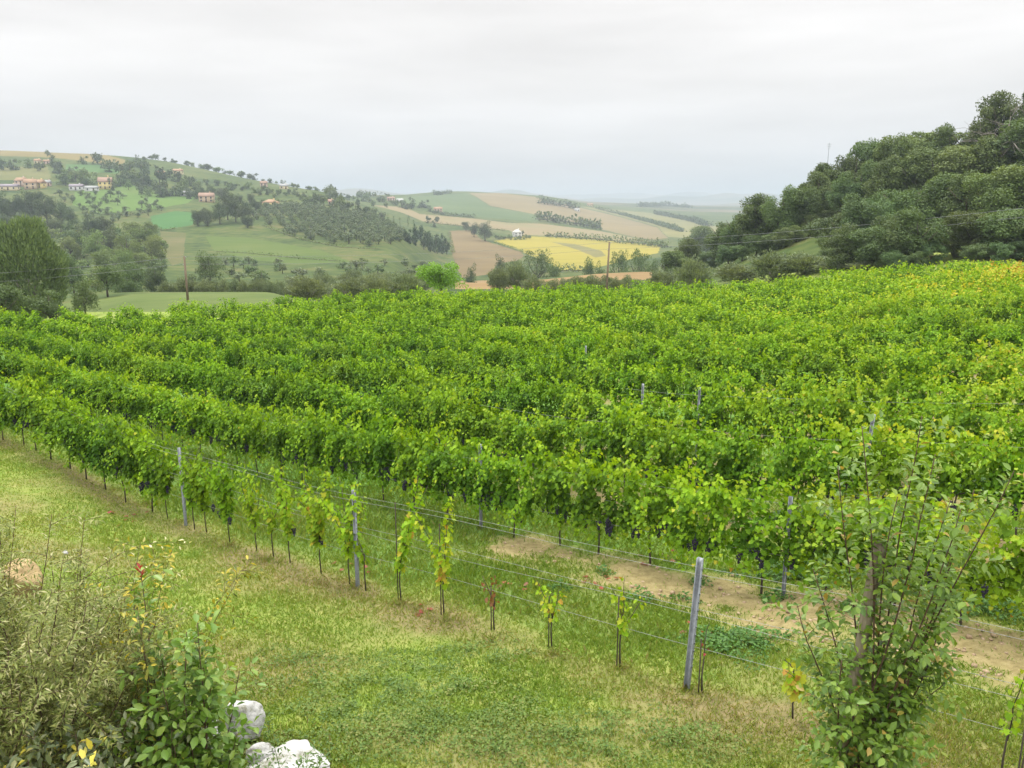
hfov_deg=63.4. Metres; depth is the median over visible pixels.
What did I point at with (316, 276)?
olive bush
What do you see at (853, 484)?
grapevine
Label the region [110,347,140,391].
grapevine
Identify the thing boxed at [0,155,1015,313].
hills
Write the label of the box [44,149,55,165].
tree
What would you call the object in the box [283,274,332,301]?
olive bush
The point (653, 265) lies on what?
tree
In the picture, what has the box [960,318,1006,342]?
grapevine
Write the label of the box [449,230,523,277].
ploughed field
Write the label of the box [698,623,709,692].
grapevine
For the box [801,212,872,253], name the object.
tree
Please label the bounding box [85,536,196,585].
arching spray
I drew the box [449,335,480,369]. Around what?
grapevine
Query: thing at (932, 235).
tree
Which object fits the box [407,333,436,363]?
grapevine
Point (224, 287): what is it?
olive bush
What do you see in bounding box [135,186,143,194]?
tree
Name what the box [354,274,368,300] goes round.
olive bush
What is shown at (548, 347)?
grapevine
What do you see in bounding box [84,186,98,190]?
barn
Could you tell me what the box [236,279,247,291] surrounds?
olive bush
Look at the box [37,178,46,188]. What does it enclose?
house
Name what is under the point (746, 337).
grapevine
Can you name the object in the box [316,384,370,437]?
grapevine
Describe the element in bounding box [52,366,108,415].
grapevine
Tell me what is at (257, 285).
olive bush
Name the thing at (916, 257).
shrub
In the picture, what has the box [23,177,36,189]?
house
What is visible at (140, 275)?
tree
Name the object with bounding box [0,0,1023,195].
sky
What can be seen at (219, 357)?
grapevine
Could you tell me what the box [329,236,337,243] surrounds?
olive tree
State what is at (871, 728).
sapling
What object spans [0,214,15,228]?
tree
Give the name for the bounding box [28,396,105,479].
grapevine
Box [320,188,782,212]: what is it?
hills
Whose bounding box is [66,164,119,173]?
garden slope
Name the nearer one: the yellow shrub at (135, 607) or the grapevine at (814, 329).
the yellow shrub at (135, 607)
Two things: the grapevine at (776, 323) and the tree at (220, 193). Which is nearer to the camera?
the grapevine at (776, 323)
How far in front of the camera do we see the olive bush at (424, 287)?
169.43 m
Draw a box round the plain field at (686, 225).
[584,207,717,237]
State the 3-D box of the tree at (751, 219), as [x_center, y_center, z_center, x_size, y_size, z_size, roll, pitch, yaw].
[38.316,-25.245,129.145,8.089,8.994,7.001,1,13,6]
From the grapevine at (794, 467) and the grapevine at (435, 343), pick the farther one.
the grapevine at (435, 343)
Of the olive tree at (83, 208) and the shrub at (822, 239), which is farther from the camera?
the olive tree at (83, 208)
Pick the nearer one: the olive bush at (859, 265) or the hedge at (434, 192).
the olive bush at (859, 265)
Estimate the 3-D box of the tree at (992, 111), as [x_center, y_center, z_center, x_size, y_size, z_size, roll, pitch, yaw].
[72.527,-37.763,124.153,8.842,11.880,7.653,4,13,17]
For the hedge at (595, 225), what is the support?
on the brown hillside at (531, 205)
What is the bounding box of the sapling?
[761,409,1023,767]
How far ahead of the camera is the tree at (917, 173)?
111.31 m
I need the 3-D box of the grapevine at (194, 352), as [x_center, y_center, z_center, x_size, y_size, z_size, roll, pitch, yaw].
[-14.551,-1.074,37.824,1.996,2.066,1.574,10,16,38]
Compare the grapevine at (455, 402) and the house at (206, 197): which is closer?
the grapevine at (455, 402)
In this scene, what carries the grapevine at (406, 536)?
on the ground at (630, 569)
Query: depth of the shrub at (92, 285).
193.13 m
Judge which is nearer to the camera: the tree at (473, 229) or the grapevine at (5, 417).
the grapevine at (5, 417)
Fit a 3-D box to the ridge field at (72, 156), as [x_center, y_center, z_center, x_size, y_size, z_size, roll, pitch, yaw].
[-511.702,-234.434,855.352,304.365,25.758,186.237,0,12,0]
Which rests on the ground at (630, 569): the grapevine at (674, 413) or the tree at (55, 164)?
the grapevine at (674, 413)
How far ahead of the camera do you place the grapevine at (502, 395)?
26.13 m
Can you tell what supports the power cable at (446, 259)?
attached to the utility pole at (186, 285)
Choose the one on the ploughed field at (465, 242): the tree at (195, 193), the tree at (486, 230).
the tree at (486, 230)
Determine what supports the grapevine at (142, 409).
on the ground at (630, 569)
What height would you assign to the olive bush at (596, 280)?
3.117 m
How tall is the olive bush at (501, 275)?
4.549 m
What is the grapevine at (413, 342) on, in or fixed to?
on the ground at (630, 569)
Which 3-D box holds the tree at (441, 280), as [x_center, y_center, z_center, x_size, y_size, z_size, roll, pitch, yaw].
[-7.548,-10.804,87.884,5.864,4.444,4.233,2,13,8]
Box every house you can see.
[0,183,20,190]
[13,176,26,186]
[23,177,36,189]
[33,158,41,163]
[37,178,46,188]
[45,179,51,185]
[97,175,112,189]
[172,168,183,174]
[198,191,214,202]
[259,180,267,186]
[261,198,279,206]
[279,183,288,188]
[433,206,442,211]
[512,228,521,236]
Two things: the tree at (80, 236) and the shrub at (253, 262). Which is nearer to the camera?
the shrub at (253, 262)
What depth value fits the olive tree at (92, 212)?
487.38 m
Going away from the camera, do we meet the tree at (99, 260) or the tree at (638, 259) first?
the tree at (99, 260)
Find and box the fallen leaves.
[107,511,711,636]
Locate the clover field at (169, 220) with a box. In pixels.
[150,211,193,229]
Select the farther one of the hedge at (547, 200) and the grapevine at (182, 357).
the hedge at (547, 200)
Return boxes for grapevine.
[0,322,28,354]
[0,327,38,353]
[0,344,10,387]
[0,346,42,391]
[0,347,22,391]
[0,374,53,443]
[0,375,14,439]
[5,377,85,459]
[6,372,53,450]
[9,328,34,356]
[10,355,50,389]
[16,326,46,358]
[17,355,56,393]
[24,351,57,396]
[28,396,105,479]
[31,386,97,468]
[32,337,48,359]
[35,329,75,363]
[38,333,78,364]
[39,336,92,373]
[41,354,87,403]
[45,362,98,406]
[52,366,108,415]
[61,343,88,373]
[63,370,108,421]
[70,338,108,378]
[73,341,108,378]
[80,404,172,502]
[84,416,142,489]
[90,341,118,381]
[94,364,141,425]
[95,374,147,427]
[98,339,142,385]
[104,415,204,512]
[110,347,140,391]
[113,380,165,433]
[124,331,147,360]
[126,328,154,360]
[127,350,155,389]
[130,377,185,440]
[135,352,168,394]
[140,332,172,361]
[143,334,180,364]
[143,351,193,397]
[143,385,215,446]
[147,348,204,397]
[152,333,183,362]
[152,449,188,518]
[162,389,216,448]
[170,460,201,529]
[172,361,211,398]
[175,336,193,366]
[175,338,215,369]
[175,446,222,531]
[181,388,253,458]
[186,355,231,413]
[186,400,250,463]
[190,338,226,373]
[196,446,242,541]
[198,342,228,376]
[203,361,241,405]
[209,366,256,412]
[212,403,276,472]
[214,337,244,375]
[220,364,280,422]
[227,338,263,377]
[229,334,258,355]
[234,461,265,550]
[239,350,268,380]
[240,348,297,390]
[243,331,268,357]
[246,331,282,360]
[252,365,299,417]
[258,497,279,556]
[261,332,302,366]
[261,351,299,379]
[261,404,331,484]
[265,406,304,476]
[268,466,296,562]
[270,362,308,419]
[272,332,311,367]
[273,462,334,573]
[277,351,331,395]
[278,365,338,425]
[282,399,362,487]
[285,336,321,368]
[288,478,369,590]
[295,375,355,429]
[296,338,331,366]
[302,355,335,383]
[307,358,348,401]
[309,338,341,374]
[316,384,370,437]
[317,479,367,583]
[319,405,393,487]
[323,341,360,379]
[333,356,367,405]
[334,387,385,435]
[338,355,384,402]
[339,336,375,385]
[350,329,378,356]
[353,357,401,407]
[358,343,390,379]
[363,407,423,499]
[364,343,400,382]
[364,376,429,440]
[371,332,391,359]
[379,327,407,360]
[380,381,437,440]
[382,347,419,378]
[384,412,455,512]
[389,359,424,409]
[394,358,456,410]
[394,475,429,599]
[401,329,429,358]
[404,351,436,388]
[405,376,458,412]
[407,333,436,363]
[409,380,464,450]
[410,491,455,614]
[412,340,454,382]
[413,425,498,513]
[419,384,522,463]
[422,330,453,369]
[426,337,480,367]
[428,368,481,416]
[429,347,477,386]
[439,351,501,399]
[448,403,527,461]
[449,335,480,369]
[451,368,509,427]
[453,439,519,519]
[467,361,509,390]
[469,335,505,373]
[471,442,538,537]
[473,324,509,357]
[476,377,526,427]
[481,576,499,630]
[486,339,516,376]
[487,323,520,356]
[490,408,555,470]
[496,340,540,379]
[498,364,532,397]
[499,374,565,427]
[502,326,536,359]
[506,353,563,401]
[511,436,616,545]
[517,325,556,360]
[517,405,579,471]
[520,374,581,428]
[523,353,584,411]
[526,343,553,378]
[532,580,566,646]
[534,338,578,381]
[540,339,565,352]
[543,405,628,476]
[547,346,592,382]
[552,332,589,363]
[552,384,601,448]
[563,448,648,553]
[564,328,605,358]
[564,363,594,407]
[572,355,621,404]
[573,347,614,384]
[575,388,648,438]
[582,329,622,368]
[588,343,628,390]
[596,398,673,491]
[597,360,648,405]
[599,326,636,353]
[603,383,668,440]
[609,414,717,496]
[609,577,646,666]
[612,327,649,350]
[612,333,635,365]
[612,341,647,383]
[616,445,707,563]
[630,333,665,366]
[630,361,675,413]
[631,392,696,448]
[636,347,686,387]
[642,329,660,353]
[644,360,704,414]
[646,332,689,370]
[649,321,680,350]
[651,468,744,571]
[653,339,709,391]
[666,333,705,372]
[668,413,770,497]
[671,328,699,349]
[676,340,735,381]
[680,367,730,415]
[683,473,849,593]
[685,383,741,447]
[688,334,735,369]
[691,326,717,363]
[694,364,756,421]
[695,380,775,452]
[695,419,783,506]
[696,342,753,391]
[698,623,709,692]
[700,326,737,349]
[701,318,745,342]
[701,339,748,372]
[723,316,756,344]
[726,332,773,373]
[727,332,758,361]
[729,347,783,394]
[731,383,813,458]
[734,378,798,427]
[739,326,787,359]
[746,316,773,346]
[751,332,802,383]
[753,354,806,397]
[754,471,911,597]
[757,314,791,340]
[757,418,842,511]
[768,340,822,377]
[770,379,848,459]
[773,370,827,427]
[774,323,812,361]
[781,658,806,718]
[782,320,821,343]
[784,320,828,354]
[785,414,879,516]
[787,345,836,400]
[794,371,863,422]
[798,321,835,338]
[806,328,860,376]
[807,484,976,605]
[810,322,849,356]
[812,349,879,397]
[814,332,885,378]
[815,380,899,459]
[823,408,952,517]
[824,319,856,348]
[826,304,864,331]
[830,370,899,425]
[832,315,874,357]
[840,315,882,340]
[845,339,898,377]
[846,300,883,326]
[848,345,892,403]
[859,314,904,340]
[861,318,911,349]
[867,295,913,328]
[868,399,948,480]
[881,325,935,352]
[882,340,936,373]
[884,359,944,428]
[885,344,953,396]
[890,312,934,346]
[890,419,1020,523]
[900,384,1000,462]
[901,301,929,327]
[901,301,971,342]
[906,333,958,380]
[907,299,952,330]
[908,323,968,358]
[908,373,992,434]
[910,345,974,397]
[921,494,1023,625]
[928,304,974,332]
[935,353,1009,407]
[938,304,981,339]
[938,316,1001,360]
[940,334,995,381]
[945,402,1023,480]
[949,291,990,319]
[956,376,1023,431]
[957,300,1001,331]
[957,339,1023,409]
[959,323,1014,362]
[959,427,1023,534]
[959,511,1023,610]
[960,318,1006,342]
[974,292,1023,328]
[979,340,1023,380]
[981,292,1016,319]
[989,320,1023,372]
[990,317,1023,345]
[994,365,1023,429]
[998,669,1023,767]
[1003,286,1023,319]
[1004,413,1023,459]
[1007,319,1023,335]
[1010,303,1023,325]
[1014,356,1023,366]
[1016,336,1023,372]
[1018,730,1023,767]
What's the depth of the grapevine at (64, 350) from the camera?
36.89 m
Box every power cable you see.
[0,264,178,281]
[6,256,184,272]
[195,242,608,256]
[311,249,603,263]
[621,217,1020,248]
[628,208,1019,241]
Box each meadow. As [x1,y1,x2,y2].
[60,292,315,307]
[71,298,321,311]
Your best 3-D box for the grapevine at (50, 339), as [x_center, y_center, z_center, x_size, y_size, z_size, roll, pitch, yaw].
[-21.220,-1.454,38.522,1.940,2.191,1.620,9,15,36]
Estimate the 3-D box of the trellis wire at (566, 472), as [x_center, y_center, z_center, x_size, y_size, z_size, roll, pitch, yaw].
[-2.564,0.856,17.862,34.000,2.132,0.004,10,16,39]
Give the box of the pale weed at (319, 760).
[215,706,331,767]
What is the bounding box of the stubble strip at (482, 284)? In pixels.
[455,272,651,288]
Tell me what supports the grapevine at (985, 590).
on the ground at (630, 569)
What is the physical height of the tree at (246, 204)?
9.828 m
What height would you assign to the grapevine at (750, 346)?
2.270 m
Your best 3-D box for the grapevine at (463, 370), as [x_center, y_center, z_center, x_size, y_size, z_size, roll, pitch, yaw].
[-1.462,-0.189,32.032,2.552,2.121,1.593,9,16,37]
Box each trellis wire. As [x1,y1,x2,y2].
[5,387,1022,631]
[5,390,1022,639]
[18,426,1020,734]
[69,373,1021,528]
[98,448,1018,698]
[114,409,1019,590]
[141,404,1004,556]
[143,463,1016,684]
[482,405,1023,447]
[626,388,988,403]
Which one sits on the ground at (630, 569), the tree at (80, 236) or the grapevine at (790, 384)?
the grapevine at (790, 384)
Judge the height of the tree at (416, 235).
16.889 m
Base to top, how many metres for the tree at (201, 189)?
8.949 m
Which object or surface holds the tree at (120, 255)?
on the hills at (196, 240)
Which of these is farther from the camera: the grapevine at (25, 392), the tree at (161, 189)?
the tree at (161, 189)
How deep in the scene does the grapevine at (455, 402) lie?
21.78 m
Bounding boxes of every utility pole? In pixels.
[183,256,188,301]
[606,242,609,289]
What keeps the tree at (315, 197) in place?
on the hills at (196, 240)
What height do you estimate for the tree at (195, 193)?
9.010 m
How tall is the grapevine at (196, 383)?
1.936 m
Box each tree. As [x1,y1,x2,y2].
[0,159,6,169]
[0,190,16,217]
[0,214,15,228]
[0,214,70,323]
[0,282,29,314]
[4,196,25,218]
[7,159,20,169]
[13,189,47,218]
[16,211,32,219]
[18,158,31,167]
[24,288,73,321]
[32,162,45,170]
[32,195,58,221]
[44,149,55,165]
[45,217,63,232]
[47,199,73,223]
[49,160,62,170]
[52,167,61,173]
[55,170,72,185]
[59,236,86,260]
[61,251,85,297]
[63,209,79,224]
[68,170,81,181]
[69,230,90,257]
[70,280,100,315]
[74,214,102,233]
[75,167,97,184]
[77,156,87,163]
[78,228,112,256]
[79,205,88,210]
[81,175,88,184]
[83,265,125,296]
[88,195,96,201]
[89,249,114,273]
[90,152,102,163]
[90,209,99,217]
[94,215,115,231]
[97,223,118,252]
[99,164,114,171]
[107,178,115,190]
[108,248,135,271]
[109,271,140,292]
[110,198,120,204]
[111,232,141,256]
[112,212,120,219]
[113,165,134,184]
[115,177,124,186]
[117,221,142,241]
[118,255,147,291]
[124,160,135,169]
[125,179,131,189]
[125,226,155,244]
[128,168,142,183]
[131,252,150,268]
[132,159,151,169]
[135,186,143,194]
[137,168,156,186]
[139,175,148,186]
[140,233,162,261]
[141,221,158,237]
[142,264,166,291]
[143,186,153,195]
[143,207,152,215]
[152,183,160,193]
[153,164,169,185]
[154,187,164,197]
[157,181,175,195]
[169,184,184,195]
[173,171,181,181]
[176,178,188,190]
[184,189,191,198]
[185,175,196,181]
[191,190,201,198]
[191,210,203,225]
[194,250,225,281]
[195,187,204,192]
[198,207,215,225]
[203,164,212,169]
[204,184,216,193]
[210,199,228,223]
[212,167,224,172]
[215,187,227,198]
[216,187,239,219]
[224,194,244,221]
[226,183,235,190]
[235,193,242,203]
[236,206,250,223]
[241,199,249,207]
[241,215,254,227]
[246,193,256,204]
[250,201,262,210]
[263,185,270,194]
[289,228,298,234]
[301,196,311,204]
[304,230,314,239]
[305,228,316,236]
[311,194,320,203]
[319,196,327,203]
[327,225,335,232]
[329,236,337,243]
[334,194,344,206]
[343,200,351,208]
[343,233,353,243]
[350,202,362,210]
[354,232,365,242]
[361,206,369,212]
[364,237,374,246]
[369,207,377,213]
[375,235,383,243]
[378,212,385,217]
[386,235,395,243]
[402,229,409,240]
[405,229,414,243]
[411,223,422,245]
[415,261,468,293]
[416,225,424,239]
[419,200,428,208]
[420,231,430,249]
[425,231,434,251]
[431,234,438,253]
[438,234,446,253]
[442,237,450,253]
[461,221,470,229]
[463,261,476,282]
[468,222,479,234]
[475,220,494,240]
[494,253,504,281]
[503,259,528,273]
[523,248,555,277]
[546,260,561,276]
[582,256,595,274]
[594,260,606,273]
[609,250,631,272]
[630,248,650,271]
[644,258,662,271]
[658,250,687,275]
[674,237,706,267]
[678,225,716,267]
[702,221,741,262]
[719,213,757,247]
[733,192,779,241]
[759,184,810,233]
[789,186,822,226]
[797,170,836,212]
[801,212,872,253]
[807,162,855,211]
[819,222,865,269]
[825,179,864,212]
[831,155,881,182]
[831,159,879,205]
[838,191,884,241]
[845,137,887,162]
[846,225,900,269]
[860,154,902,201]
[863,197,907,226]
[869,188,938,232]
[871,215,919,267]
[872,132,934,161]
[881,205,954,263]
[889,154,935,199]
[896,146,943,192]
[906,131,943,150]
[915,171,961,231]
[922,122,974,164]
[923,229,1003,257]
[932,144,993,183]
[933,168,996,231]
[941,209,994,254]
[944,132,997,150]
[957,97,1023,158]
[961,170,1023,215]
[965,89,1023,164]
[972,134,1019,182]
[975,207,1023,252]
[980,118,1023,166]
[982,164,1023,208]
[1000,208,1023,240]
[1013,100,1023,127]
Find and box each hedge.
[95,158,128,169]
[98,210,146,215]
[132,183,170,192]
[214,250,343,260]
[258,223,376,248]
[322,184,393,196]
[424,220,504,230]
[432,189,451,194]
[445,212,474,217]
[448,232,455,252]
[493,241,523,251]
[532,210,602,229]
[536,195,579,207]
[539,263,585,272]
[543,232,671,247]
[595,205,686,231]
[636,201,693,207]
[653,210,713,225]
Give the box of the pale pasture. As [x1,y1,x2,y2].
[0,167,51,179]
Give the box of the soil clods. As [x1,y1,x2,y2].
[503,539,1015,676]
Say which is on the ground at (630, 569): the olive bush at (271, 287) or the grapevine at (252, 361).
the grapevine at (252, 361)
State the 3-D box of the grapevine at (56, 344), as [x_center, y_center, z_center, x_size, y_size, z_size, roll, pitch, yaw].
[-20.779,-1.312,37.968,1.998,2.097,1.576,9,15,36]
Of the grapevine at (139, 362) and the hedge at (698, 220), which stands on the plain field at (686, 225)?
the hedge at (698, 220)
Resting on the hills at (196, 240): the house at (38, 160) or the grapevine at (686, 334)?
the house at (38, 160)
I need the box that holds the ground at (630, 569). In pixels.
[0,237,1023,767]
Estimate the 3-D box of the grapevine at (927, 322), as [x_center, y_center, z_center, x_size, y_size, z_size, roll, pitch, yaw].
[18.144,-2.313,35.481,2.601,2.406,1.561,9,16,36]
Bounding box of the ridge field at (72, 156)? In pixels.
[0,150,124,165]
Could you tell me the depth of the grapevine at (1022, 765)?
7.23 m
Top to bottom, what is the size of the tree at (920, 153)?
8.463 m
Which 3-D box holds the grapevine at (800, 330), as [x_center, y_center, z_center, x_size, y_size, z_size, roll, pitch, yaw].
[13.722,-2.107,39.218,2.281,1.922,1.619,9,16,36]
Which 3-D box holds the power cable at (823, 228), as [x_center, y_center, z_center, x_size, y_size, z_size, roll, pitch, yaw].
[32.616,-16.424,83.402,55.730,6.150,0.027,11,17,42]
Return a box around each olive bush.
[154,279,173,291]
[168,276,193,291]
[180,277,197,291]
[192,278,215,291]
[202,278,221,291]
[214,279,229,291]
[226,277,239,291]
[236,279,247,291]
[246,277,263,291]
[263,280,280,294]
[274,279,285,294]
[282,279,298,297]
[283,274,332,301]
[307,274,324,300]
[318,273,330,299]
[325,275,341,299]
[329,276,366,301]
[333,270,356,287]
[347,265,365,281]
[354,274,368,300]
[358,274,400,298]
[371,271,388,291]
[383,270,399,279]
[388,270,424,298]
[411,274,427,289]
[486,265,509,291]
[504,260,530,288]
[519,274,544,291]
[540,278,558,291]
[556,277,572,295]
[566,275,582,285]
[576,275,595,286]
[582,274,608,289]
[599,274,614,290]
[608,276,625,290]
[618,274,633,289]
[630,277,643,290]
[644,270,679,289]
[671,254,715,291]
[712,260,760,283]
[744,249,799,281]
[775,250,831,274]
[811,261,845,271]
[845,260,881,270]
[961,251,994,257]
[988,248,1022,257]
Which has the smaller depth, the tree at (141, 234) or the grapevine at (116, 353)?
the grapevine at (116, 353)
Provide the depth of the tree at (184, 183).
643.43 m
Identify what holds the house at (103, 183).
on the green slope at (132, 199)
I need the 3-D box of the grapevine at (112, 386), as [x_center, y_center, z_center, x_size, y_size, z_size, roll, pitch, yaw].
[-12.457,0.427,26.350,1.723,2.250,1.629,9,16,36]
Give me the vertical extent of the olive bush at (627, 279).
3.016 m
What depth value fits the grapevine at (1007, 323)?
33.68 m
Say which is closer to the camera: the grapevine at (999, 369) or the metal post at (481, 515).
the metal post at (481, 515)
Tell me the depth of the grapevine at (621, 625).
9.85 m
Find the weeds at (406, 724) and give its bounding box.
[222,633,783,767]
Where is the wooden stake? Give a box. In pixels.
[835,540,884,766]
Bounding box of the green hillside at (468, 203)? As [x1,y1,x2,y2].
[395,193,539,221]
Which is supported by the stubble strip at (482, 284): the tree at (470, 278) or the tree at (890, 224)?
the tree at (470, 278)
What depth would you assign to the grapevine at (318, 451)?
19.48 m
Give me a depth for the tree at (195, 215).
445.00 m
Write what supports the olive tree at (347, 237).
on the hills at (196, 240)
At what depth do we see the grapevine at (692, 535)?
13.10 m
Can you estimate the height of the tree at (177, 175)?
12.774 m
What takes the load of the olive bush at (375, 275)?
on the hills at (196, 240)
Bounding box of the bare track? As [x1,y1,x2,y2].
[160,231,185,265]
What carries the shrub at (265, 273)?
on the hills at (196, 240)
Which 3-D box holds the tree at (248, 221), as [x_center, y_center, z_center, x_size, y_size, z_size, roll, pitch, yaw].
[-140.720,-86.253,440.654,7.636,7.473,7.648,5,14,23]
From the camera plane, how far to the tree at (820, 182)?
126.25 m
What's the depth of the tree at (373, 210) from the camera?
699.35 m
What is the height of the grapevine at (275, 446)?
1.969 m
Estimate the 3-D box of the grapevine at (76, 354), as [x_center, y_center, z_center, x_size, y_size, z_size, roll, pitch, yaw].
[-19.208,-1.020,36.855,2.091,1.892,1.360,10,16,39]
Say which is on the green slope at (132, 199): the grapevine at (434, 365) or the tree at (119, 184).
the tree at (119, 184)
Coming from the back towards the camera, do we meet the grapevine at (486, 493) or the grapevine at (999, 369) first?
the grapevine at (999, 369)
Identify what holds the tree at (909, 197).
on the ground at (630, 569)
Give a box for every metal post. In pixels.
[177,448,187,525]
[351,489,359,587]
[479,444,482,528]
[641,383,643,403]
[684,557,703,688]
[695,387,700,456]
[781,496,792,595]
[855,414,875,523]
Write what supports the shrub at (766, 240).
on the hills at (196, 240)
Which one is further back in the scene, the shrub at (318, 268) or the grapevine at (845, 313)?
the shrub at (318, 268)
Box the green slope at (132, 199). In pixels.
[72,182,195,213]
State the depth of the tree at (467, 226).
791.50 m
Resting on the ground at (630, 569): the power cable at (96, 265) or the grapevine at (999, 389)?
the grapevine at (999, 389)
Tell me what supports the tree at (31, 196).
on the hills at (196, 240)
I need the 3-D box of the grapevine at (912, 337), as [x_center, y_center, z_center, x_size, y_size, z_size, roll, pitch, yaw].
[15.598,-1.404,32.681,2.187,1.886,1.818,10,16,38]
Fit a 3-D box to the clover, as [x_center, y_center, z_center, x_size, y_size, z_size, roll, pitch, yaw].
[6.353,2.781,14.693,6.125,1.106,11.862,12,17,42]
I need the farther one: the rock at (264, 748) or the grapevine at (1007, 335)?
the grapevine at (1007, 335)
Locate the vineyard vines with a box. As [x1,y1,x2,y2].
[0,257,1023,410]
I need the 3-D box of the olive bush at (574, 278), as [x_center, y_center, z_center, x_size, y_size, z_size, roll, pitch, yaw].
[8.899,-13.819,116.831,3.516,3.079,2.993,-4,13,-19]
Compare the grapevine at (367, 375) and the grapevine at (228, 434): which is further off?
the grapevine at (367, 375)
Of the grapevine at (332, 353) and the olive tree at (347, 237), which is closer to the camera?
the grapevine at (332, 353)
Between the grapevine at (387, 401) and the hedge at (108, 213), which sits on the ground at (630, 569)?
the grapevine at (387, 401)
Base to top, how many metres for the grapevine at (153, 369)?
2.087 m
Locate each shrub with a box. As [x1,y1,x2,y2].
[0,503,203,767]
[0,696,221,767]
[47,226,55,235]
[52,229,65,239]
[57,230,67,239]
[60,218,74,230]
[63,229,79,237]
[75,259,87,268]
[85,532,270,767]
[87,272,97,279]
[89,280,103,289]
[95,563,266,767]
[144,256,159,268]
[150,261,167,273]
[154,248,167,260]
[156,259,167,268]
[160,238,168,249]
[187,273,197,279]
[221,257,229,263]
[223,266,235,274]
[227,255,241,266]
[229,272,247,280]
[243,256,253,263]
[243,265,256,274]
[248,270,263,277]
[250,259,257,265]
[251,270,270,280]
[272,262,283,270]
[277,264,287,272]
[284,275,295,283]
[294,268,308,275]
[312,269,325,276]
[314,267,326,272]
[336,261,347,267]
[349,260,365,269]
[369,264,384,272]
[401,260,408,265]
[404,268,415,275]
[698,250,718,267]
[714,244,737,263]
[729,244,749,260]
[742,235,768,255]
[752,233,784,251]
[769,227,793,246]
[788,225,808,241]
[801,213,822,235]
[814,210,833,224]
[814,232,836,248]
[817,247,838,261]
[851,253,877,266]
[879,249,910,270]
[905,251,926,268]
[920,241,949,264]
[959,243,992,262]
[989,242,1015,264]
[1005,240,1023,260]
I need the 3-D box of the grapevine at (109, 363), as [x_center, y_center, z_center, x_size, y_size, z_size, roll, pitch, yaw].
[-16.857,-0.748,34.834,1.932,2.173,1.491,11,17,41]
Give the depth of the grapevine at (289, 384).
26.66 m
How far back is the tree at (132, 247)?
295.98 m
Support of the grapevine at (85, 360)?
on the ground at (630, 569)
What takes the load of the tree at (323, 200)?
on the hills at (196, 240)
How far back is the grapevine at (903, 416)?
18.43 m
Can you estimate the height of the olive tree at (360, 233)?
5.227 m
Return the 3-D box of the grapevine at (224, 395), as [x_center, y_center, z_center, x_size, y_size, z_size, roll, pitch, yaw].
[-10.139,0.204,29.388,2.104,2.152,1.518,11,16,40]
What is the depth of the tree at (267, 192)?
664.26 m
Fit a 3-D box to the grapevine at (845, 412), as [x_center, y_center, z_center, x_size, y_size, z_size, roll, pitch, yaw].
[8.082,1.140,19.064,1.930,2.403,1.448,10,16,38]
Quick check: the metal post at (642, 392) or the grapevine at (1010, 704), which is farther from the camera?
the metal post at (642, 392)
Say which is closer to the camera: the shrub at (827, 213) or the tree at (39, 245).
the tree at (39, 245)
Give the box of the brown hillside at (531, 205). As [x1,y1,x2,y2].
[469,193,667,239]
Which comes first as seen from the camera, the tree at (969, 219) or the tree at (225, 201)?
the tree at (969, 219)
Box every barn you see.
[68,183,83,190]
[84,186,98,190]
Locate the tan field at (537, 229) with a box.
[374,205,647,241]
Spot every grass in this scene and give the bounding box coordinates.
[0,392,1023,767]
[89,482,749,767]
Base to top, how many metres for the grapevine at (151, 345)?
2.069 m
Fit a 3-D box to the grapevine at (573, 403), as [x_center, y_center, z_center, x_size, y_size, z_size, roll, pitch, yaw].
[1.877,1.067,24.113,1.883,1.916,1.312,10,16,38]
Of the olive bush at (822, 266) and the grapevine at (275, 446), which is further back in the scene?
the olive bush at (822, 266)
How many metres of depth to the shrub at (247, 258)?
305.46 m
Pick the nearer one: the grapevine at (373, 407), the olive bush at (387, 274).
the grapevine at (373, 407)
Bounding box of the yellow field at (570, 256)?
[495,236,659,269]
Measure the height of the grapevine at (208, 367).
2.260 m
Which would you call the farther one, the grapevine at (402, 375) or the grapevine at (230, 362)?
the grapevine at (230, 362)
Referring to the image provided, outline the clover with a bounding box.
[547,473,1023,670]
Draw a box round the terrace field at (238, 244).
[206,236,348,263]
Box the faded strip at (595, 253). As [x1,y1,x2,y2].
[553,242,605,256]
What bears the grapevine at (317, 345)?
on the ground at (630, 569)
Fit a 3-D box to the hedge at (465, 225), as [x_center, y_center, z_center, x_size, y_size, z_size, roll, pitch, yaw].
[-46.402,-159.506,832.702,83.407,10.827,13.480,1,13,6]
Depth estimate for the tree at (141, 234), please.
335.04 m
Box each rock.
[0,558,43,601]
[225,700,265,742]
[246,739,329,767]
[246,742,274,763]
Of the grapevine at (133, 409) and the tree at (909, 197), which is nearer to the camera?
the grapevine at (133, 409)
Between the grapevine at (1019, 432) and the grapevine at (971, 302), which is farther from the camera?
the grapevine at (971, 302)
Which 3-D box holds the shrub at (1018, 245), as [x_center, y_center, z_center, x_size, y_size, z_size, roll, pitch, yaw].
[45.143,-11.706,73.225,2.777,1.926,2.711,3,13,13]
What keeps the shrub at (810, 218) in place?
on the hills at (196, 240)
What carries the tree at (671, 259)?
on the hills at (196, 240)
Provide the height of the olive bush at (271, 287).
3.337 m
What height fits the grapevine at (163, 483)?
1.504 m
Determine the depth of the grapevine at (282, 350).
39.83 m
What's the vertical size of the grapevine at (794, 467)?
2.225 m
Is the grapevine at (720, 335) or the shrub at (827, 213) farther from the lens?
the shrub at (827, 213)
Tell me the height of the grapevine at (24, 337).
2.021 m
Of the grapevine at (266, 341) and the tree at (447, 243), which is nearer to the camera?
the grapevine at (266, 341)
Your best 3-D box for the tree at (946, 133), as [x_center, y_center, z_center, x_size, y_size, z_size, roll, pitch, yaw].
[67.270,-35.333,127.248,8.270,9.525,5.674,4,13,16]
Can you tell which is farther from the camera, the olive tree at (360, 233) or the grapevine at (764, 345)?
the olive tree at (360, 233)
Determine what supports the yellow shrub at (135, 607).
on the grass at (600, 644)

